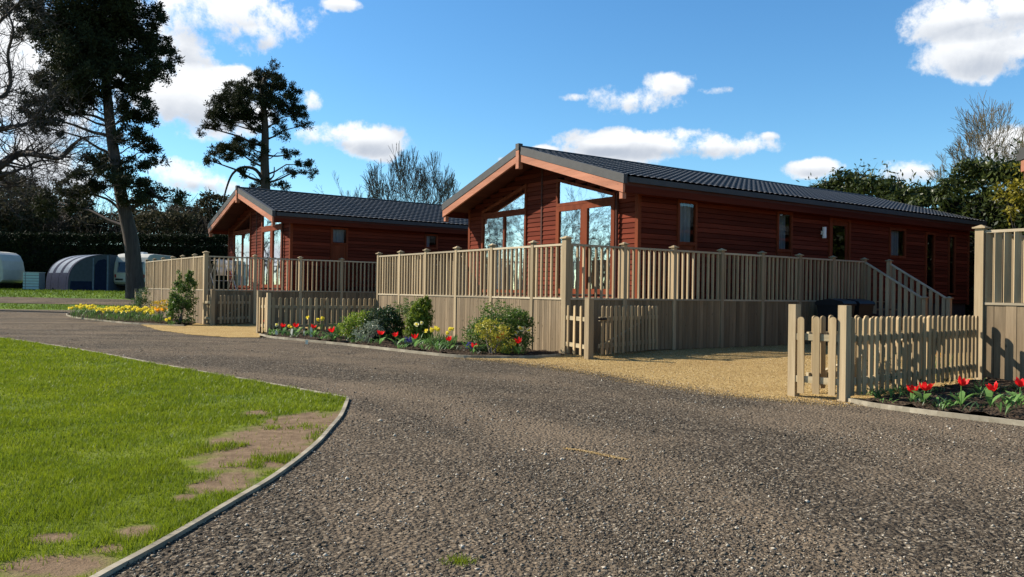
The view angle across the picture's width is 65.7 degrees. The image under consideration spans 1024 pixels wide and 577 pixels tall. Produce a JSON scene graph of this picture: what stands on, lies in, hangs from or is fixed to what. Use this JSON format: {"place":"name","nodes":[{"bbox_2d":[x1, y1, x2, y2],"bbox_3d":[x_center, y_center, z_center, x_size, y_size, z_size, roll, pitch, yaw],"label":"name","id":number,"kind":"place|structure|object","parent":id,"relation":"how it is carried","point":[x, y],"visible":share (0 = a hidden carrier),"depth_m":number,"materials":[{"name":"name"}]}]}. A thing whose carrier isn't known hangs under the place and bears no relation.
{"place":"outdoors","nodes":[
{"label":"outdoors","id":0,"kind":"place"},
{"bbox_2d":[0,297,133,305],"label":"track","id":1,"kind":"structure","parent":0,"point":[117,302],"depth_m":43.37,"materials":[{"name":"grey asphalt"}]},
{"bbox_2d":[0,288,133,310],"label":"ground","id":2,"kind":"structure","parent":0,"point":[66,295],"depth_m":45.31,"materials":[{"name":"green plant"}]},
{"bbox_2d":[0,252,24,283],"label":"caravan","id":3,"kind":"object","parent":2,"relation":"on","point":[12,270],"visible":0.91,"depth_m":53.23,"materials":[{"name":"grey plastic"}]},
{"bbox_2d":[23,272,44,289],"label":"slatted box","id":4,"kind":"object","parent":2,"relation":"on","point":[34,280],"visible":0.94,"depth_m":52.09,"materials":[{"name":"teal plastic"}]},
{"bbox_2d":[0,0,145,225],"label":"bare tree","id":5,"kind":"object","parent":2,"relation":"on","point":[39,153],"visible":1,"depth_m":37.04,"materials":[{"name":"plant"}]},
{"bbox_2d":[0,0,190,298],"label":"pine tree","id":6,"kind":"object","parent":2,"relation":"on","point":[88,47],"visible":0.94,"depth_m":44.92,"materials":[{"name":"green plant"}]},
{"bbox_2d":[0,230,227,288],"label":"hedge","id":7,"kind":"object","parent":2,"relation":"on","point":[36,257],"visible":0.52,"depth_m":58.41,"materials":[{"name":"green plant"}]},
{"bbox_2d":[0,170,227,246],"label":"woodland","id":8,"kind":"object","parent":2,"relation":"on","point":[54,230],"visible":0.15,"depth_m":65.50,"materials":[{"name":"green plant"}]},
{"bbox_2d":[0,169,229,243],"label":"woodland understorey","id":9,"kind":"object","parent":2,"relation":"on","point":[210,199],"visible":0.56,"depth_m":64.32,"materials":[{"name":"green plant"}]},
{"bbox_2d":[114,252,175,285],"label":"caravan","id":10,"kind":"object","parent":2,"relation":"on","point":[119,272],"visible":0.28,"depth_m":52.83,"materials":[{"name":"grey plastic"}]},
{"bbox_2d":[46,254,124,290],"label":"awning","id":11,"kind":"object","parent":10,"relation":"attached to","point":[92,272],"visible":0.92,"depth_m":52.20,"materials":[{"name":"grey fabric"}]},
{"bbox_2d":[94,259,106,290],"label":"door panel","id":12,"kind":"structure","parent":11,"relation":"in","point":[101,265],"depth_m":52.15,"materials":[{"name":"blue fabric"}]},
{"bbox_2d":[117,261,143,272],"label":"end window","id":13,"kind":"structure","parent":10,"relation":"in","point":[121,268],"depth_m":52.76,"materials":[{"name":"blue glass"}]},
{"bbox_2d":[196,56,318,201],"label":"pine tree","id":14,"kind":"object","parent":2,"relation":"on","point":[236,104],"visible":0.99,"depth_m":55.73,"materials":[{"name":"green plant"}]},
{"bbox_2d":[343,184,396,198],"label":"bare tree","id":15,"kind":"object","parent":2,"relation":"on","point":[356,194],"visible":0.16,"depth_m":63.45,"materials":[{"name":"brown plant"}]},
{"bbox_2d":[360,143,459,204],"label":"bare tree","id":16,"kind":"object","parent":2,"relation":"on","point":[448,184],"visible":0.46,"depth_m":61.71,"materials":[{"name":"plant"}]},
{"bbox_2d":[796,138,1023,322],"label":"hedge","id":17,"kind":"object","parent":2,"relation":"on","point":[944,195],"visible":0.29,"depth_m":28.11,"materials":[{"name":"green plant"}]},
{"bbox_2d":[924,90,1023,193],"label":"bare tree","id":18,"kind":"object","parent":2,"relation":"on","point":[977,129],"visible":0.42,"depth_m":45.12,"materials":[{"name":"plant"}]},
{"bbox_2d":[0,337,346,576],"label":"lawn","id":19,"kind":"structure","parent":0,"point":[71,566],"depth_m":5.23,"materials":[{"name":"green plant"}]},
{"bbox_2d":[0,337,347,397],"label":"edging board","id":20,"kind":"object","parent":19,"relation":"on","point":[191,369],"visible":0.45,"depth_m":11.53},
{"bbox_2d":[90,397,349,576],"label":"edging board","id":21,"kind":"object","parent":19,"relation":"on","point":[146,550],"visible":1,"depth_m":4.15,"materials":[{"name":"grey concrete"}]},
{"bbox_2d":[141,322,355,336],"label":"gravel path","id":22,"kind":"structure","parent":0,"point":[235,330],"depth_m":22.52,"materials":[{"name":"beige gravel"}]},
{"bbox_2d":[204,289,214,324],"bbox_3d":[-9.569,0.595,25.087,0.120,1.130,0.777,1,0,-36],"label":"picket fence","id":23,"kind":"object","parent":22,"relation":"on","point":[211,303],"visible":1,"depth_m":24.79,"materials":[{"name":"beige wood"}]},
{"bbox_2d":[261,330,561,355],"bbox_3d":[-2.947,1.182,18.010,3.431,0.097,9.700,1,0,-35],"label":"flowerbed soil mound","id":24,"kind":"object","parent":0,"point":[391,344],"visible":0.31,"depth_m":16.32,"materials":[{"name":"brown soil"}]},
{"bbox_2d":[306,316,323,332],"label":"daffodil clump","id":25,"kind":"object","parent":24,"relation":"on","point":[317,319],"visible":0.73,"depth_m":20.32,"materials":[{"name":"yellow plant"}]},
{"bbox_2d":[256,291,375,332],"bbox_3d":[-5.259,0.644,21.585,3.170,1.130,0.720,1,0,-35],"label":"picket fence","id":26,"kind":"object","parent":24,"relation":"on","point":[268,322],"visible":0.83,"depth_m":20.98,"materials":[{"name":"beige wood"}]},
{"bbox_2d":[331,320,345,336],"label":"spiky plant","id":27,"kind":"object","parent":24,"relation":"on","point":[337,330],"visible":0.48,"depth_m":18.75,"materials":[{"name":"green plant"}]},
{"bbox_2d":[337,310,372,338],"bbox_3d":[-3.582,0.844,18.153,0.923,0.768,0.659,1,0,0],"label":"lime shrub","id":28,"kind":"object","parent":24,"relation":"on","point":[349,326],"visible":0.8,"depth_m":18.02,"materials":[{"name":"green plant"}]},
{"bbox_2d":[351,319,383,341],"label":"silver shrub","id":29,"kind":"object","parent":24,"relation":"on","point":[373,331],"visible":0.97,"depth_m":17.27,"materials":[{"name":"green plant"}]},
{"bbox_2d":[359,304,405,340],"bbox_3d":[-2.978,0.788,18.065,1.046,0.902,0.844,1,0,16],"label":"dark shrub","id":30,"kind":"object","parent":24,"relation":"on","point":[386,318],"visible":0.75,"depth_m":17.97,"materials":[{"name":"green plant"}]},
{"bbox_2d":[386,297,413,338],"bbox_3d":[-2.611,0.721,18.236,0.857,1.046,0.740,1,0,0],"label":"green shrub","id":31,"kind":"object","parent":24,"relation":"on","point":[404,309],"visible":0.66,"depth_m":18.21,"materials":[{"name":"green plant"}]},
{"bbox_2d":[259,333,560,357],"bbox_3d":[-3.189,1.196,16.805,8.932,0.050,1.616,1,0,35],"label":"edging board","id":32,"kind":"object","parent":24,"relation":"on","point":[421,352],"visible":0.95,"depth_m":15.05,"materials":[{"name":"grey wood"}]},
{"bbox_2d":[402,294,434,342],"bbox_3d":[-2.073,0.688,17.540,0.739,1.123,0.676,1,0,0],"label":"column conifer","id":33,"kind":"object","parent":24,"relation":"on","point":[418,313],"depth_m":17.41,"materials":[{"name":"green plant"}]},
{"bbox_2d":[411,334,426,346],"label":"tulip","id":34,"kind":"object","parent":24,"relation":"on","point":[415,342],"visible":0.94,"depth_m":15.97,"materials":[{"name":"red plant"}]},
{"bbox_2d":[414,321,425,344],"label":"daffodil clump","id":35,"kind":"object","parent":24,"relation":"on","point":[417,323],"visible":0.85,"depth_m":16.69,"materials":[{"name":"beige plant"}]},
{"bbox_2d":[424,326,441,346],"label":"daffodil clump","id":36,"kind":"object","parent":24,"relation":"on","point":[432,331],"visible":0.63,"depth_m":16.18,"materials":[{"name":"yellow plant"}]},
{"bbox_2d":[436,327,457,346],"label":"daffodil clump","id":37,"kind":"object","parent":24,"relation":"on","point":[454,340],"visible":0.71,"depth_m":15.90,"materials":[{"name":"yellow plant"}]},
{"bbox_2d":[474,317,515,353],"bbox_3d":[-0.299,0.894,14.556,0.865,0.734,0.604,1,0,0],"label":"yellow shrub","id":38,"kind":"object","parent":24,"relation":"on","point":[492,332],"visible":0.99,"depth_m":14.53,"materials":[{"name":"yellow plant"}]},
{"bbox_2d":[459,297,538,352],"bbox_3d":[-0.250,0.719,15.188,1.564,1.099,1.172,1,0,0],"label":"rounded shrub","id":39,"kind":"object","parent":24,"relation":"on","point":[511,319],"visible":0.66,"depth_m":15.05,"materials":[{"name":"green plant"}]},
{"bbox_2d":[512,337,521,353],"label":"tulip","id":40,"kind":"object","parent":24,"relation":"on","point":[518,349],"visible":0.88,"depth_m":14.63,"materials":[{"name":"red plant"}]},
{"bbox_2d":[514,326,533,352],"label":"daffodil clump","id":41,"kind":"object","parent":24,"relation":"on","point":[520,328],"visible":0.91,"depth_m":14.88,"materials":[{"name":"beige plant"}]},
{"bbox_2d":[0,309,1023,576],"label":"road","id":42,"kind":"structure","parent":0,"point":[506,391],"depth_m":5.24,"materials":[{"name":"stone"}]},
{"bbox_2d":[134,288,144,312],"bbox_3d":[-15.723,0.553,33.529,0.082,1.100,2.140,1,0,-36],"label":"picket fence","id":43,"kind":"object","parent":42,"relation":"on","point":[135,289],"visible":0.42,"depth_m":33.98,"materials":[{"name":"brown wood"}]},
{"bbox_2d":[145,251,465,323],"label":"timber deck","id":44,"kind":"structure","parent":42,"relation":"on","point":[160,277],"depth_m":27.30,"materials":[{"name":"beige wood"}]},
{"bbox_2d":[208,260,236,289],"bbox_3d":[-9.733,-0.451,26.589,0.497,0.991,0.862,1,0,34],"label":"clothes airer","id":45,"kind":"object","parent":44,"relation":"on","point":[222,275],"visible":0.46,"depth_m":26.50,"materials":[{"name":"silver metal"}]},
{"bbox_2d":[216,259,225,274],"bbox_3d":[-9.650,-0.699,26.295,0.104,0.520,0.367,1,0,34],"label":"towel","id":46,"kind":"object","parent":45,"relation":"hanging from","point":[221,267],"visible":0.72,"depth_m":26.26,"materials":[{"name":"white fabric"}]},
{"bbox_2d":[218,295,250,323],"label":"picket gate","id":47,"kind":"structure","parent":44,"relation":"attached to","point":[234,302],"depth_m":25.55,"materials":[{"name":"beige wood"}]},
{"bbox_2d":[208,185,467,293],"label":"timber lodge","id":48,"kind":"structure","parent":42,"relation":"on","point":[261,223],"depth_m":30.04,"materials":[{"name":"brown wood"}]},
{"bbox_2d":[233,231,251,287],"bbox_3d":[-10.974,-1.164,32.425,0.234,2.256,2.244,1,0,-36],"label":"front window","id":49,"kind":"structure","parent":48,"relation":"in","point":[242,242],"depth_m":32.30,"materials":[{"name":"clear glass"}]},
{"bbox_2d":[233,212,251,233],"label":"gable window","id":50,"kind":"structure","parent":48,"relation":"in","point":[245,225],"depth_m":32.08,"materials":[{"name":"brown glass"}]},
{"bbox_2d":[260,227,270,287],"bbox_3d":[-9.226,-1.149,29.976,0.285,2.256,1.122,1,0,-36],"label":"glass door","id":51,"kind":"structure","parent":48,"relation":"in","point":[266,232],"depth_m":30.01,"materials":[{"name":"clear glass"}]},
{"bbox_2d":[261,215,281,228],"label":"gable window","id":52,"kind":"structure","parent":48,"relation":"in","point":[265,223],"depth_m":30.03,"materials":[{"name":"clear glass"}]},
{"bbox_2d":[270,226,281,287],"bbox_3d":[-8.566,-1.142,29.070,0.285,2.256,1.122,1,0,-36],"label":"glass door","id":53,"kind":"structure","parent":48,"relation":"in","point":[275,231],"depth_m":29.12,"materials":[{"name":"clear glass"}]},
{"bbox_2d":[330,227,347,288],"bbox_3d":[-6.388,-1.105,29.120,0.670,2.266,0.232,1,0,-36],"label":"door","id":54,"kind":"structure","parent":48,"relation":"in","point":[338,250],"depth_m":29.07,"materials":[{"name":"red wood"}]},
{"bbox_2d":[424,234,437,249],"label":"side window","id":55,"kind":"structure","parent":48,"relation":"in","point":[427,236],"depth_m":31.40,"materials":[{"name":"brown wood"}]},
{"bbox_2d":[439,551,481,566],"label":"weed tuft","id":56,"kind":"object","parent":42,"relation":"on","point":[457,560],"visible":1,"depth_m":3.51,"materials":[{"name":"green plant"}]},
{"bbox_2d":[563,447,628,460],"bbox_3d":[0.628,1.228,5.903,0.614,0.010,0.110,1,0,44],"label":"gravel streak","id":57,"kind":"object","parent":42,"relation":"on","point":[611,456],"visible":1,"depth_m":5.89,"materials":[{"name":"gravel"}]},
{"bbox_2d":[376,236,953,354],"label":"timber deck","id":58,"kind":"structure","parent":42,"relation":"on","point":[720,321],"depth_m":17.90,"materials":[{"name":"beige wood"}]},
{"bbox_2d":[598,305,657,354],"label":"picket gate","id":59,"kind":"structure","parent":58,"relation":"attached to","point":[623,318],"depth_m":15.43,"materials":[{"name":"brown wood"}]},
{"bbox_2d":[442,143,986,330],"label":"timber lodge","id":60,"kind":"structure","parent":42,"relation":"on","point":[520,194],"depth_m":20.67,"materials":[{"name":"brown wood"}]},
{"bbox_2d":[481,211,527,292],"bbox_3d":[-0.181,-0.978,22.111,0.227,2.190,2.200,1,0,-35],"label":"front window","id":61,"kind":"structure","parent":60,"relation":"in","point":[508,229],"depth_m":21.97,"materials":[{"name":"clear glass"}]},
{"bbox_2d":[481,184,527,216],"bbox_3d":[-0.219,-2.442,22.075,0.080,0.725,2.200,1,0,-35],"label":"gable window","id":62,"kind":"structure","parent":60,"relation":"in","point":[516,201],"depth_m":21.77,"materials":[{"name":"clear glass"}]},
{"bbox_2d":[555,204,583,293],"bbox_3d":[1.481,-0.964,19.674,0.277,2.190,1.100,1,0,-35],"label":"glass door","id":63,"kind":"structure","parent":60,"relation":"in","point":[570,218],"depth_m":19.55,"materials":[{"name":"clear glass"}]},
{"bbox_2d":[556,178,615,206],"bbox_3d":[1.776,-2.424,19.201,0.080,0.725,2.200,1,0,-35],"label":"gable window","id":64,"kind":"structure","parent":60,"relation":"in","point":[567,192],"depth_m":19.42,"materials":[{"name":"clear glass"}]},
{"bbox_2d":[583,200,615,293],"bbox_3d":[2.108,-0.958,18.770,0.276,2.190,1.100,1,0,-35],"label":"glass door","id":65,"kind":"structure","parent":60,"relation":"in","point":[599,217],"depth_m":18.74,"materials":[{"name":"clear glass"}]},
{"bbox_2d":[676,199,697,295],"bbox_3d":[4.043,-0.945,18.632,0.660,2.240,0.227,1,0,-35],"label":"door","id":66,"kind":"structure","parent":60,"relation":"in","point":[683,210],"depth_m":18.69,"materials":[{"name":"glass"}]},
{"bbox_2d":[775,211,792,296],"bbox_3d":[7.042,-0.887,20.712,0.640,2.230,0.226,1,0,-35],"label":"side window","id":67,"kind":"structure","parent":60,"relation":"in","point":[780,245],"depth_m":20.76,"materials":[{"name":"grey glass"}]},
{"bbox_2d":[827,217,850,297],"bbox_3d":[9.102,-0.841,22.041,1.000,2.210,0.100,1,0,-35],"label":"side door","id":68,"kind":"structure","parent":60,"relation":"in","point":[846,223],"depth_m":22.17,"materials":[{"name":"brown wood"}]},
{"bbox_2d":[887,227,905,258],"bbox_3d":[11.486,-1.359,23.792,0.900,0.890,0.226,1,0,-35],"label":"side window","id":69,"kind":"structure","parent":60,"relation":"in","point":[893,235],"depth_m":23.90,"materials":[{"name":"grey glass"}]},
{"bbox_2d":[924,232,935,294],"bbox_3d":[13.060,-0.782,24.798,0.550,1.950,0.080,1,0,-35],"label":"side window","id":70,"kind":"structure","parent":60,"relation":"in","point":[926,233],"depth_m":24.89,"materials":[{"name":"brown wood"}]},
{"bbox_2d":[947,234,955,294],"bbox_3d":[14.169,-0.762,25.568,0.450,1.950,0.080,1,0,-35],"label":"side window","id":71,"kind":"structure","parent":60,"relation":"in","point":[949,235],"depth_m":25.63,"materials":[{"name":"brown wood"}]},
{"bbox_2d":[847,398,1023,425],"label":"edging board","id":72,"kind":"object","parent":42,"relation":"on","point":[947,414],"visible":0.98,"depth_m":8.04,"materials":[{"name":"beige concrete"}]},
{"bbox_2d":[972,225,1023,380],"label":"timber deck","id":73,"kind":"structure","parent":42,"relation":"on","point":[999,285],"depth_m":11.44,"materials":[{"name":"beige wood"}]},
{"bbox_2d":[988,163,1023,225],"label":"golden shrub","id":74,"kind":"object","parent":42,"relation":"on","point":[1015,196],"visible":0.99,"depth_m":25.83,"materials":[{"name":"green plant"}]},
{"bbox_2d":[1016,147,1023,171],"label":"timber lodge","id":75,"kind":"structure","parent":42,"relation":"on","point":[1020,156],"depth_m":13.51,"materials":[{"name":"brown wood"}]},
{"bbox_2d":[0,0,1023,244],"label":"sky","id":76,"kind":"structure","parent":0,"point":[781,91],"materials":[{"name":"blue"}]},
{"bbox_2d":[453,336,972,407],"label":"gravel path","id":77,"kind":"structure","parent":0,"point":[701,372],"depth_m":12.73,"materials":[{"name":"beige gravel"}]},
{"bbox_2d":[565,298,593,358],"bbox_3d":[1.207,0.727,14.706,0.142,1.100,1.078,1,0,-23],"label":"picket fence","id":78,"kind":"object","parent":77,"relation":"on","point":[588,320],"visible":0.98,"depth_m":14.27,"materials":[{"name":"beige wood"}]},
{"bbox_2d":[815,298,856,343],"bbox_3d":[7.862,0.820,19.309,0.620,1.150,0.788,1,0,-39],"label":"wheelie bin","id":79,"kind":"object","parent":77,"relation":"on","point":[826,308],"visible":0.34,"depth_m":19.14,"materials":[{"name":"black plastic"}]},
{"bbox_2d":[847,299,874,318],"bbox_3d":[8.540,0.832,19.828,0.620,1.150,0.788,1,0,-32],"label":"wheelie bin","id":80,"kind":"object","parent":77,"relation":"on","point":[863,307],"visible":0.14,"depth_m":19.50,"materials":[{"name":"black plastic"}]},
{"bbox_2d":[787,304,978,401],"bbox_3d":[5.166,0.768,10.361,4.078,1.100,0.686,1,0,-35],"label":"picket fence","id":81,"kind":"object","parent":77,"relation":"on","point":[913,336],"visible":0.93,"depth_m":9.51,"materials":[{"name":"beige wood"}]},
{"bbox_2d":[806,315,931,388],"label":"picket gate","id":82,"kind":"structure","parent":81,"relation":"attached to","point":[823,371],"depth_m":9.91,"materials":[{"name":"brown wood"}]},
{"bbox_2d":[861,351,896,393],"bbox_3d":[4.574,1.020,9.804,0.427,0.584,0.358,1,0,-21],"label":"dark bush","id":83,"kind":"object","parent":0,"point":[884,369],"visible":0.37,"depth_m":9.81,"materials":[{"name":"green plant"}]},
{"bbox_2d":[860,376,1023,420],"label":"flowerbed soil mound","id":84,"kind":"object","parent":0,"point":[1013,413],"visible":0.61,"depth_m":8.92,"materials":[{"name":"brown soil"}]},
{"bbox_2d":[862,386,904,396],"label":"bulb leaves","id":85,"kind":"object","parent":84,"relation":"on","point":[890,390],"visible":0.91,"depth_m":9.10,"materials":[{"name":"green plant"}]},
{"bbox_2d":[897,385,923,401],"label":"tulip","id":86,"kind":"object","parent":84,"relation":"on","point":[912,393],"visible":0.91,"depth_m":8.73,"materials":[{"name":"green plant"}]},
{"bbox_2d":[911,382,932,402],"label":"tulip","id":87,"kind":"object","parent":84,"relation":"on","point":[924,386],"visible":0.91,"depth_m":8.54,"materials":[{"name":"red plant"}]},
{"bbox_2d":[949,375,977,405],"bbox_3d":[4.790,1.099,8.449,0.296,0.333,0.312,1,0,-10],"label":"tulip","id":88,"kind":"object","parent":84,"relation":"on","point":[961,399],"visible":1,"depth_m":8.50,"materials":[{"name":"green plant"}]},
{"bbox_2d":[962,398,983,410],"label":"bulb leaves","id":89,"kind":"object","parent":84,"relation":"on","point":[972,405],"visible":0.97,"depth_m":8.19,"materials":[{"name":"green plant"}]},
{"bbox_2d":[969,384,997,397],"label":"bulb leaves","id":90,"kind":"object","parent":84,"relation":"on","point":[979,390],"visible":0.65,"depth_m":9.26,"materials":[{"name":"green plant"}]},
{"bbox_2d":[985,381,1014,406],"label":"tulip","id":91,"kind":"object","parent":84,"relation":"on","point":[990,388],"visible":1,"depth_m":8.48,"materials":[{"name":"green plant"}]},
{"bbox_2d":[995,402,1011,414],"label":"bulb leaves","id":92,"kind":"object","parent":84,"relation":"on","point":[1006,408],"visible":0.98,"depth_m":8.07,"materials":[{"name":"green plant"}]},
{"bbox_2d":[997,392,1023,407],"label":"bulb leaves","id":93,"kind":"object","parent":84,"relation":"on","point":[1012,399],"visible":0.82,"depth_m":8.48,"materials":[{"name":"green plant"}]},
{"bbox_2d":[1006,377,1023,404],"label":"tulip","id":94,"kind":"object","parent":84,"relation":"on","point":[1019,383],"visible":0.78,"depth_m":8.65,"materials":[{"name":"green plant"}]},
{"label":"flowerbed soil","id":95,"kind":"structure","parent":0,"visible":0},
{"bbox_2d":[66,311,184,325],"bbox_3d":[-15.508,1.066,29.725,1.653,0.050,15.810,1,0,-39],"label":"edging board","id":96,"kind":"object","parent":95,"relation":"on","point":[125,322],"visible":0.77,"depth_m":25.21,"materials":[{"name":"grey concrete"}]},
{"bbox_2d":[68,310,192,324],"bbox_3d":[-15.011,1.052,30.094,2.863,0.100,15.479,1,0,-36],"label":"flowerbed soil mound","id":97,"kind":"object","parent":95,"relation":"on","point":[137,321],"visible":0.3,"depth_m":27.09,"materials":[{"name":"brown soil"}]},
{"bbox_2d":[68,305,85,317],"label":"daffodil clump","id":98,"kind":"object","parent":97,"relation":"on","point":[75,313],"visible":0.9,"depth_m":28.28,"materials":[{"name":"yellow plant"}]},
{"bbox_2d":[78,304,97,319],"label":"daffodil clump","id":99,"kind":"object","parent":97,"relation":"on","point":[89,316],"visible":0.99,"depth_m":27.09,"materials":[{"name":"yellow plant"}]},
{"bbox_2d":[93,308,116,319],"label":"daffodil clump","id":100,"kind":"object","parent":97,"relation":"on","point":[102,309],"visible":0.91,"depth_m":26.80,"materials":[{"name":"yellow plant"}]},
{"bbox_2d":[105,307,124,320],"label":"daffodil clump","id":101,"kind":"object","parent":97,"relation":"on","point":[116,316],"visible":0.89,"depth_m":26.17,"materials":[{"name":"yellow plant"}]},
{"bbox_2d":[120,306,140,320],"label":"daffodil clump","id":102,"kind":"object","parent":97,"relation":"on","point":[128,312],"visible":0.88,"depth_m":25.96,"materials":[{"name":"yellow plant"}]},
{"bbox_2d":[129,287,155,314],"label":"shrub","id":103,"kind":"object","parent":97,"relation":"on","point":[141,300],"visible":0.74,"depth_m":30.53,"materials":[{"name":"green plant"}]},
{"bbox_2d":[131,308,154,321],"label":"daffodil clump","id":104,"kind":"object","parent":97,"relation":"on","point":[138,317],"visible":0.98,"depth_m":25.65,"materials":[{"name":"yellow plant"}]},
{"bbox_2d":[149,307,167,322],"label":"daffodil clump","id":105,"kind":"object","parent":97,"relation":"on","point":[158,316],"visible":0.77,"depth_m":25.43,"materials":[{"name":"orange plant"}]},
{"bbox_2d":[149,299,168,318],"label":"yellow shrub","id":106,"kind":"object","parent":97,"relation":"on","point":[164,301],"visible":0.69,"depth_m":26.99,"materials":[{"name":"yellow plant"}]},
{"bbox_2d":[162,269,198,323],"bbox_3d":[-10.531,0.266,25.099,1.174,1.776,1.028,1,0,0],"label":"climbing shrub","id":107,"kind":"object","parent":95,"relation":"on","point":[176,302],"visible":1,"depth_m":25.04,"materials":[{"name":"green plant"}]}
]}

